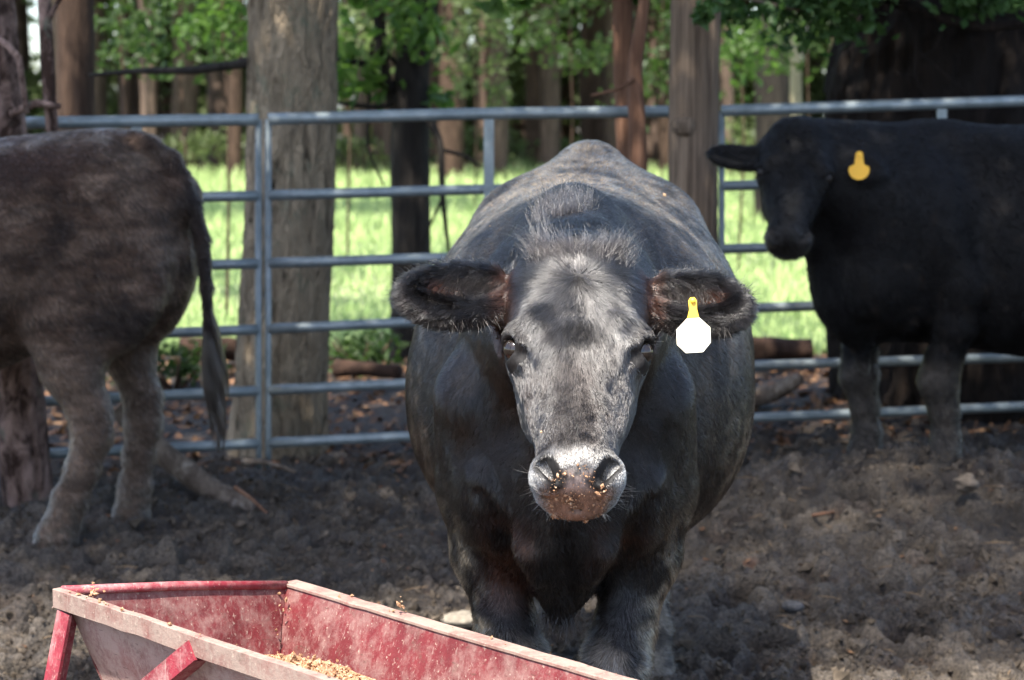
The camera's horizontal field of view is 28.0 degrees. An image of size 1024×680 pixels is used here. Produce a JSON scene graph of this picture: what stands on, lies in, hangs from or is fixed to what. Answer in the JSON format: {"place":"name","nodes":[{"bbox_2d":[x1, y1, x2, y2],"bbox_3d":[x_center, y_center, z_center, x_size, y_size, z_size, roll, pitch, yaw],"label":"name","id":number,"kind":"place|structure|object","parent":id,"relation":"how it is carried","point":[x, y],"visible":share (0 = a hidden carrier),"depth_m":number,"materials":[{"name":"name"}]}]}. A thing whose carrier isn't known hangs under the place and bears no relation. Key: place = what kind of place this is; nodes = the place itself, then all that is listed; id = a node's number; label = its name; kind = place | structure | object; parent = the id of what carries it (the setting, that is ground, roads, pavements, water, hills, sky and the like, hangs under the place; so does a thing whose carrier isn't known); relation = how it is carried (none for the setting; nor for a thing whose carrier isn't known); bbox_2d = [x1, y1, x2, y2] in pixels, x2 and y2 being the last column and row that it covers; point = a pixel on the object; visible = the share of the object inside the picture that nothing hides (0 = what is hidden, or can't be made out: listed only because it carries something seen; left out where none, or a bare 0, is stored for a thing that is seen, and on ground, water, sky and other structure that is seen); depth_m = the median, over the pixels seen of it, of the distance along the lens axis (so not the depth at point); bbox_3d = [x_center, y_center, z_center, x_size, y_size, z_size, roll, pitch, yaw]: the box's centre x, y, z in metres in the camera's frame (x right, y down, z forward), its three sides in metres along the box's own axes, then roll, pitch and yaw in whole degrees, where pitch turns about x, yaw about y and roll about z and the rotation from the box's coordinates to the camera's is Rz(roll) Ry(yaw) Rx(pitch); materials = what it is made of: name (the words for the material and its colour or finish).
{"place":"outdoors","nodes":[
{"label":"outdoors","id":0,"kind":"place"},
{"bbox_2d":[28,0,825,115],"label":"sky","id":1,"kind":"structure","parent":0,"point":[33,28],"materials":[{"name":"white"}]},
{"bbox_2d":[159,155,826,355],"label":"grass","id":2,"kind":"structure","parent":0,"point":[208,180],"depth_m":21.72,"materials":[{"name":"green plant"}]},
{"bbox_2d":[0,124,1023,679],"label":"ground","id":3,"kind":"structure","parent":0,"point":[26,570],"depth_m":6.71,"materials":[{"name":"soil"}]},
{"bbox_2d":[15,0,31,133],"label":"tree","id":4,"kind":"object","parent":3,"relation":"on","point":[23,26],"visible":0.23,"depth_m":72.55,"materials":[{"name":"wood"}]},
{"bbox_2d":[0,0,61,507],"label":"pine tree","id":5,"kind":"object","parent":3,"relation":"on","point":[25,467],"visible":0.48,"depth_m":7.60,"materials":[{"name":"brown plant"}]},
{"bbox_2d":[51,0,56,100],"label":"tree","id":6,"kind":"object","parent":3,"relation":"on","point":[54,32],"visible":0.03,"depth_m":45.18,"materials":[{"name":"brown wood"}]},
{"bbox_2d":[56,0,95,410],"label":"tree","id":7,"kind":"object","parent":3,"relation":"on","point":[75,30],"visible":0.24,"depth_m":9.83,"materials":[{"name":"brown plant"}]},
{"bbox_2d":[94,0,106,128],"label":"tree","id":8,"kind":"object","parent":3,"relation":"on","point":[101,95],"visible":0.29,"depth_m":49.21,"materials":[{"name":"brown wood"}]},
{"bbox_2d":[0,127,228,548],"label":"cow","id":9,"kind":"object","parent":3,"relation":"on","point":[106,260],"visible":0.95,"depth_m":6.92},
{"bbox_2d":[117,3,122,128],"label":"tree","id":10,"kind":"object","parent":3,"relation":"on","point":[120,90],"visible":0.14,"depth_m":62.25,"materials":[{"name":"brown wood"}]},
{"bbox_2d":[122,0,132,128],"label":"tree","id":11,"kind":"object","parent":3,"relation":"on","point":[129,90],"visible":0.2,"depth_m":58.14,"materials":[{"name":"brown wood"}]},
{"bbox_2d":[131,0,139,114],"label":"tree","id":12,"kind":"object","parent":3,"relation":"on","point":[136,95],"visible":0.14,"depth_m":58.49,"materials":[{"name":"brown wood"}]},
{"bbox_2d":[26,113,261,468],"bbox_3d":[-1.444,-0.167,7.949,0.964,1.414,0.060,-1,7,-12],"label":"fence panel","id":13,"kind":"object","parent":3,"relation":"on","point":[139,122],"visible":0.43,"depth_m":7.99,"materials":[{"name":"grey metal"}]},
{"bbox_2d":[138,0,149,133],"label":"tree","id":14,"kind":"object","parent":3,"relation":"on","point":[144,92],"visible":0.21,"depth_m":25.77,"materials":[{"name":"wood"}]},
{"bbox_2d":[94,0,205,128],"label":"sapling","id":15,"kind":"object","parent":3,"relation":"on","point":[142,26],"visible":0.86,"depth_m":15.32,"materials":[{"name":"green plant"}]},
{"bbox_2d":[139,7,160,138],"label":"tree","id":16,"kind":"object","parent":3,"relation":"on","point":[158,105],"visible":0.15,"depth_m":55.96,"materials":[{"name":"brown wood"}]},
{"bbox_2d":[147,0,157,136],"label":"tree","id":17,"kind":"object","parent":3,"relation":"on","point":[153,97],"visible":0.16,"depth_m":44.56,"materials":[{"name":"wood"}]},
{"bbox_2d":[160,0,172,146],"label":"tree","id":18,"kind":"object","parent":3,"relation":"on","point":[166,100],"visible":0.23,"depth_m":64.03,"materials":[{"name":"brown wood"}]},
{"bbox_2d":[105,338,231,389],"bbox_3d":[-1.893,0.138,10.691,0.763,0.330,0.621,-4,7,-29],"label":"shrub","id":19,"kind":"object","parent":3,"relation":"on","point":[183,369],"visible":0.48,"depth_m":10.67,"materials":[{"name":"green plant"}]},
{"bbox_2d":[94,0,247,167],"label":"sapling","id":20,"kind":"object","parent":3,"relation":"on","point":[232,52],"visible":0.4,"depth_m":17.18,"materials":[{"name":"green plant"}]},
{"bbox_2d":[113,404,255,511],"bbox_3d":[-1.260,0.464,7.911,0.666,0.435,0.105,3,7,28],"label":"fallen branch","id":21,"kind":"object","parent":3,"relation":"on","point":[189,474],"visible":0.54,"depth_m":7.86,"materials":[{"name":"brown wood"}]},
{"bbox_2d":[170,0,199,171],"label":"tree","id":22,"kind":"object","parent":3,"relation":"on","point":[191,91],"visible":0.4,"depth_m":45.45,"materials":[{"name":"brown plant"}]},
{"bbox_2d":[148,0,247,319],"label":"sapling","id":23,"kind":"object","parent":3,"relation":"on","point":[221,23],"visible":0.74,"depth_m":14.31,"materials":[{"name":"green plant"}]},
{"bbox_2d":[163,126,245,172],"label":"shrub","id":24,"kind":"object","parent":3,"relation":"on","point":[197,142],"visible":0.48,"depth_m":44.56,"materials":[{"name":"green plant"}]},
{"bbox_2d":[179,337,236,361],"bbox_3d":[-1.533,0.064,11.885,0.804,0.202,0.158,-4,8,-31],"label":"fallen log","id":25,"kind":"object","parent":3,"relation":"on","point":[230,348],"visible":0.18,"depth_m":11.75,"materials":[{"name":"brown wood"}]},
{"bbox_2d":[207,0,229,168],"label":"tree","id":26,"kind":"object","parent":3,"relation":"on","point":[216,101],"visible":0.3,"depth_m":51.40,"materials":[{"name":"brown wood"}]},
{"bbox_2d":[227,0,243,178],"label":"tree","id":27,"kind":"object","parent":3,"relation":"on","point":[235,90],"visible":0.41,"depth_m":39.64,"materials":[{"name":"brown plant"}]},
{"bbox_2d":[233,485,267,512],"bbox_3d":[-0.955,0.586,7.514,0.171,0.093,0.017,5,8,35],"label":"stick","id":28,"kind":"object","parent":3,"relation":"on","point":[245,494],"visible":1,"depth_m":7.51,"materials":[{"name":"brown wood"}]},
{"bbox_2d":[241,458,296,473],"bbox_3d":[-0.956,0.491,8.050,0.246,0.052,0.030,3,7,26],"label":"stick","id":29,"kind":"object","parent":3,"relation":"on","point":[247,462],"visible":1,"depth_m":8.04,"materials":[{"name":"wood"}]},
{"bbox_2d":[89,0,560,460],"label":"tree","id":30,"kind":"object","parent":3,"relation":"on","point":[289,62],"visible":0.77,"depth_m":8.63,"materials":[{"name":"brown plant"}]},
{"bbox_2d":[327,451,347,459],"bbox_3d":[-0.742,0.503,8.646,0.099,0.065,0.090,4,8,31],"label":"mud clod","id":31,"kind":"object","parent":3,"relation":"on","point":[337,455],"visible":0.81,"depth_m":8.62,"materials":[{"name":"brown soil"}]},
{"bbox_2d":[44,580,636,679],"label":"feed trough","id":32,"kind":"object","parent":3,"relation":"on","point":[145,641],"visible":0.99,"depth_m":3.59,"materials":[{"name":"red paint"}]},
{"bbox_2d":[266,651,375,679],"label":"feed","id":33,"kind":"object","parent":32,"relation":"in","point":[330,668],"visible":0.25,"depth_m":3.67},
{"bbox_2d":[69,582,616,676],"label":"feed crumbs","id":34,"kind":"object","parent":32,"relation":"on","point":[95,593],"visible":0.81,"depth_m":3.51,"materials":[{"name":"beige food"}]},
{"bbox_2d":[339,0,349,136],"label":"tree","id":35,"kind":"object","parent":3,"relation":"on","point":[345,129],"visible":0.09,"depth_m":79.37,"materials":[{"name":"brown wood"}]},
{"bbox_2d":[353,0,367,175],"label":"tree","id":36,"kind":"object","parent":3,"relation":"on","point":[359,131],"visible":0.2,"depth_m":43.65,"materials":[{"name":"brown plant"}]},
{"bbox_2d":[336,124,389,173],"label":"shrub","id":37,"kind":"object","parent":3,"relation":"on","point":[343,143],"visible":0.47,"depth_m":43.34,"materials":[{"name":"green plant"}]},
{"bbox_2d":[338,0,396,255],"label":"sapling","id":38,"kind":"object","parent":3,"relation":"on","point":[349,36],"visible":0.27,"depth_m":19.74,"materials":[{"name":"green plant"}]},
{"bbox_2d":[332,359,402,378],"bbox_3d":[-0.767,0.162,10.889,0.400,0.102,0.094,4,7,30],"label":"fallen log","id":39,"kind":"object","parent":3,"relation":"on","point":[344,368],"visible":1,"depth_m":10.85,"materials":[{"name":"brown wood"}]},
{"bbox_2d":[329,317,409,377],"bbox_3d":[-0.928,0.056,11.449,0.796,0.328,0.938,2,7,21],"label":"shrub","id":40,"kind":"object","parent":3,"relation":"on","point":[361,353],"visible":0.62,"depth_m":11.31,"materials":[{"name":"green plant"}]},
{"bbox_2d":[371,18,372,154],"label":"tree","id":41,"kind":"object","parent":3,"relation":"on","point":[372,123],"visible":0.04,"depth_m":61.29,"materials":[{"name":"brown plant"}]},
{"bbox_2d":[372,19,382,163],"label":"tree","id":42,"kind":"object","parent":3,"relation":"on","point":[377,133],"visible":0.11,"depth_m":56.34,"materials":[{"name":"brown plant"}]},
{"bbox_2d":[382,0,395,170],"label":"tree","id":43,"kind":"object","parent":3,"relation":"on","point":[387,126],"visible":0.2,"depth_m":45.29,"materials":[{"name":"brown wood"}]},
{"bbox_2d":[336,0,479,359],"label":"tree","id":44,"kind":"object","parent":3,"relation":"on","point":[409,87],"visible":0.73,"depth_m":12.03,"materials":[{"name":"green plant"}]},
{"bbox_2d":[22,0,828,156],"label":"wood","id":45,"kind":"object","parent":3,"relation":"on","point":[517,81],"visible":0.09,"depth_m":65.11,"materials":[{"name":"brown plant"}]},
{"bbox_2d":[429,7,437,162],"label":"tree","id":46,"kind":"object","parent":3,"relation":"on","point":[434,79],"visible":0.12,"depth_m":57.33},
{"bbox_2d":[437,0,438,48],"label":"tree","id":47,"kind":"object","parent":3,"relation":"on","point":[438,15],"visible":0.03,"depth_m":73.91,"materials":[{"name":"wood"}]},
{"bbox_2d":[437,0,466,182],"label":"tree","id":48,"kind":"object","parent":3,"relation":"on","point":[452,133],"visible":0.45,"depth_m":39.54,"materials":[{"name":"brown plant"}]},
{"bbox_2d":[379,124,531,170],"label":"shrub","id":49,"kind":"object","parent":3,"relation":"on","point":[479,143],"visible":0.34,"depth_m":46.51,"materials":[{"name":"green plant"}]},
{"bbox_2d":[441,610,472,627],"bbox_3d":[-0.144,0.790,5.795,0.108,0.042,0.101,-4,8,-34],"label":"stone","id":50,"kind":"object","parent":3,"relation":"on","point":[461,618],"visible":0.8,"depth_m":5.77,"materials":[{"name":"beige stone"}]},
{"bbox_2d":[265,106,668,468],"bbox_3d":[-0.068,-0.220,8.206,1.846,1.430,0.058,-1,7,-10],"label":"fence panel","id":51,"kind":"object","parent":3,"relation":"on","point":[488,116],"visible":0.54,"depth_m":8.10,"materials":[{"name":"grey metal"}]},
{"bbox_2d":[473,9,474,159],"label":"tree","id":52,"kind":"object","parent":3,"relation":"on","point":[474,97],"visible":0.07,"depth_m":60.90,"materials":[{"name":"brown wood"}]},
{"bbox_2d":[474,1,479,159],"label":"tree","id":53,"kind":"object","parent":3,"relation":"on","point":[477,84],"visible":0.11,"depth_m":59.71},
{"bbox_2d":[431,0,526,206],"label":"sapling","id":54,"kind":"object","parent":3,"relation":"on","point":[464,30],"visible":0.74,"depth_m":29.87,"materials":[{"name":"green plant"}]},
{"bbox_2d":[479,0,485,164],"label":"tree","id":55,"kind":"object","parent":3,"relation":"on","point":[482,102],"visible":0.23,"depth_m":55.08,"materials":[{"name":"brown wood"}]},
{"bbox_2d":[484,0,490,107],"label":"tree","id":56,"kind":"object","parent":3,"relation":"on","point":[487,53],"visible":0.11,"depth_m":43.47,"materials":[{"name":"brown plant"}]},
{"bbox_2d":[490,19,508,179],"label":"tree","id":57,"kind":"object","parent":3,"relation":"on","point":[501,134],"visible":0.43,"depth_m":41.64,"materials":[{"name":"wood"}]},
{"bbox_2d":[511,8,524,143],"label":"tree","id":58,"kind":"object","parent":3,"relation":"on","point":[520,127],"visible":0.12,"depth_m":73.23,"materials":[{"name":"brown wood"}]},
{"bbox_2d":[23,349,1023,679],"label":"leaf litter","id":59,"kind":"object","parent":3,"relation":"on","point":[407,463],"visible":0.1,"depth_m":9.35,"materials":[{"name":"brown plant"}]},
{"bbox_2d":[474,135,582,172],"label":"shrub","id":60,"kind":"object","parent":3,"relation":"on","point":[564,142],"visible":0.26,"depth_m":45.68,"materials":[{"name":"green plant"}]},
{"bbox_2d":[43,436,1017,673],"bbox_3d":[-0.183,0.604,6.836,3.764,0.392,3.217,0,6,0],"label":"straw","id":61,"kind":"object","parent":3,"relation":"on","point":[695,607],"visible":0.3,"depth_m":6.75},
{"bbox_2d":[524,2,540,168],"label":"tree","id":62,"kind":"object","parent":3,"relation":"on","point":[532,126],"visible":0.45,"depth_m":45.51,"materials":[{"name":"brown plant"}]},
{"bbox_2d":[538,0,560,165],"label":"tree","id":63,"kind":"object","parent":3,"relation":"on","point":[550,138],"visible":0.53,"depth_m":44.11,"materials":[{"name":"brown plant"}]},
{"bbox_2d":[560,2,576,143],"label":"tree","id":64,"kind":"object","parent":3,"relation":"on","point":[565,127],"visible":0.41,"depth_m":73.63,"materials":[{"name":"brown wood"}]},
{"bbox_2d":[481,0,657,143],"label":"sapling","id":65,"kind":"object","parent":3,"relation":"on","point":[561,48],"visible":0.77,"depth_m":25.73,"materials":[{"name":"green plant"}]},
{"bbox_2d":[385,139,764,679],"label":"cow","id":66,"kind":"object","parent":3,"relation":"on","point":[591,305],"visible":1,"depth_m":3.85},
{"bbox_2d":[548,464,610,522],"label":"feed crumbs","id":67,"kind":"object","parent":66,"relation":"on","point":[570,503],"visible":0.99,"depth_m":3.37,"materials":[{"name":"beige food"}]},
{"bbox_2d":[575,9,576,130],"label":"tree","id":68,"kind":"object","parent":3,"relation":"on","point":[576,43],"visible":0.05,"depth_m":76.01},
{"bbox_2d":[578,0,605,141],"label":"tree","id":69,"kind":"object","parent":3,"relation":"on","point":[590,83],"visible":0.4,"depth_m":47.34,"materials":[{"name":"brown plant"}]},
{"bbox_2d":[603,0,615,147],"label":"tree","id":70,"kind":"object","parent":3,"relation":"on","point":[609,136],"visible":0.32,"depth_m":45.89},
{"bbox_2d":[572,0,649,170],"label":"cedar tree","id":71,"kind":"object","parent":3,"relation":"on","point":[628,89],"visible":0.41,"depth_m":8.01,"materials":[{"name":"red plant"}]},
{"bbox_2d":[632,3,637,29],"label":"tree","id":72,"kind":"object","parent":3,"relation":"on","point":[635,9],"visible":0.02,"depth_m":52.39,"materials":[{"name":"brown wood"}]},
{"bbox_2d":[643,20,648,80],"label":"tree","id":73,"kind":"object","parent":3,"relation":"on","point":[647,40],"depth_m":62.88,"materials":[{"name":"brown wood"}]},
{"bbox_2d":[646,0,658,159],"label":"tree","id":74,"kind":"object","parent":3,"relation":"on","point":[652,139],"visible":0.36,"depth_m":60.94,"materials":[{"name":"brown wood"}]},
{"bbox_2d":[658,86,658,160],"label":"tree","id":75,"kind":"object","parent":3,"relation":"on","point":[658,128],"visible":0.06,"depth_m":59.92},
{"bbox_2d":[595,0,722,176],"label":"sapling","id":76,"kind":"object","parent":3,"relation":"on","point":[657,67],"visible":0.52,"depth_m":23.78,"materials":[{"name":"green plant"}]},
{"bbox_2d":[658,10,670,170],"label":"tree","id":77,"kind":"object","parent":3,"relation":"on","point":[665,97],"visible":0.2,"depth_m":44.60,"materials":[{"name":"brown plant"}]},
{"bbox_2d":[718,29,722,144],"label":"tree","id":78,"kind":"object","parent":3,"relation":"on","point":[720,78],"visible":0.03,"depth_m":44.78,"materials":[{"name":"brown wood"}]},
{"bbox_2d":[722,1,735,180],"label":"tree","id":79,"kind":"object","parent":3,"relation":"on","point":[728,99],"visible":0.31,"depth_m":41.60,"materials":[{"name":"wood"}]},
{"bbox_2d":[718,102,754,178],"bbox_3d":[4.652,-3.854,39.697,2.770,1.861,2.472,0,6,0],"label":"shrub","id":80,"kind":"object","parent":3,"relation":"on","point":[750,135],"visible":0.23,"depth_m":39.50,"materials":[{"name":"green plant"}]},
{"bbox_2d":[741,1,750,140],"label":"tree","id":81,"kind":"object","parent":3,"relation":"on","point":[747,2],"visible":0.04,"depth_m":75.83,"materials":[{"name":"brown wood"}]},
{"bbox_2d":[719,2,804,271],"bbox_3d":[2.347,-2.281,18.817,1.252,3.428,0.940,1,7,12],"label":"sapling","id":82,"kind":"object","parent":3,"relation":"on","point":[749,50],"visible":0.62,"depth_m":18.75,"materials":[{"name":"green plant"}]},
{"bbox_2d":[754,14,790,224],"bbox_3d":[3.987,-7.878,26.215,6.099,13.213,7.752,0,6,0],"label":"tree","id":83,"kind":"object","parent":3,"relation":"on","point":[779,84],"visible":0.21,"depth_m":26.61,"materials":[{"name":"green plant"}]},
{"bbox_2d":[755,372,804,407],"bbox_3d":[1.181,0.232,9.246,0.288,0.195,0.104,3,7,22],"label":"fallen log","id":84,"kind":"object","parent":3,"relation":"on","point":[765,394],"visible":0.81,"depth_m":9.20,"materials":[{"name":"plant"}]},
{"bbox_2d":[663,0,899,245],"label":"cedar tree","id":85,"kind":"object","parent":3,"relation":"on","point":[694,63],"visible":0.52,"depth_m":7.76,"materials":[{"name":"brown plant"}]},
{"bbox_2d":[753,336,813,360],"bbox_3d":[1.340,0.049,10.729,0.475,0.164,0.169,-1,7,-10],"label":"fallen log","id":86,"kind":"object","parent":3,"relation":"on","point":[771,348],"visible":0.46,"depth_m":10.68,"materials":[{"name":"brown wood"}]},
{"bbox_2d":[731,8,838,116],"bbox_3d":[3.255,-2.686,21.919,1.792,3.539,1.429,3,7,21],"label":"sapling","id":87,"kind":"object","parent":3,"relation":"on","point":[787,69],"visible":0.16,"depth_m":21.72,"materials":[{"name":"green plant"}]},
{"bbox_2d":[781,600,804,611],"bbox_3d":[0.817,0.775,5.963,0.069,0.037,0.052,0,6,0],"label":"stone","id":88,"kind":"object","parent":3,"relation":"on","point":[792,606],"visible":1,"depth_m":5.95,"materials":[{"name":"grey stone"}]},
{"bbox_2d":[790,12,801,115],"bbox_3d":[4.006,-8.170,28.798,7.658,13.204,5.938,0,6,0],"label":"tree","id":89,"kind":"object","parent":3,"relation":"on","point":[795,87],"visible":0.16,"depth_m":29.69,"materials":[{"name":"brown plant"}]},
{"bbox_2d":[808,42,822,115],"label":"tree","id":90,"kind":"object","parent":3,"relation":"on","point":[815,63],"visible":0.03,"depth_m":74.58,"materials":[{"name":"brown wood"}]},
{"bbox_2d":[812,511,834,516],"bbox_3d":[1.052,0.577,6.938,0.093,0.062,0.361,2,7,20],"label":"stick","id":91,"kind":"object","parent":3,"relation":"on","point":[821,514],"visible":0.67,"depth_m":6.79,"materials":[{"name":"brown wood"}]},
{"bbox_2d":[704,115,1023,463],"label":"cow","id":92,"kind":"object","parent":3,"relation":"on","point":[911,231],"visible":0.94,"depth_m":7.15},
{"bbox_2d":[719,95,1023,422],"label":"fence panel","id":93,"kind":"object","parent":3,"relation":"on","point":[941,106],"visible":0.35,"depth_m":8.36,"materials":[{"name":"grey metal"}]},
{"bbox_2d":[807,0,1023,423],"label":"cedar tree","id":94,"kind":"object","parent":3,"relation":"on","point":[952,48],"visible":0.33,"depth_m":8.80,"materials":[{"name":"brown plant"}]},
{"bbox_2d":[952,473,979,492],"bbox_3d":[1.521,0.479,6.872,0.080,0.071,0.082,6,9,45],"label":"mud clod","id":95,"kind":"object","parent":3,"relation":"on","point":[966,483],"visible":1,"depth_m":6.85,"materials":[{"name":"brown soil"}]}
]}

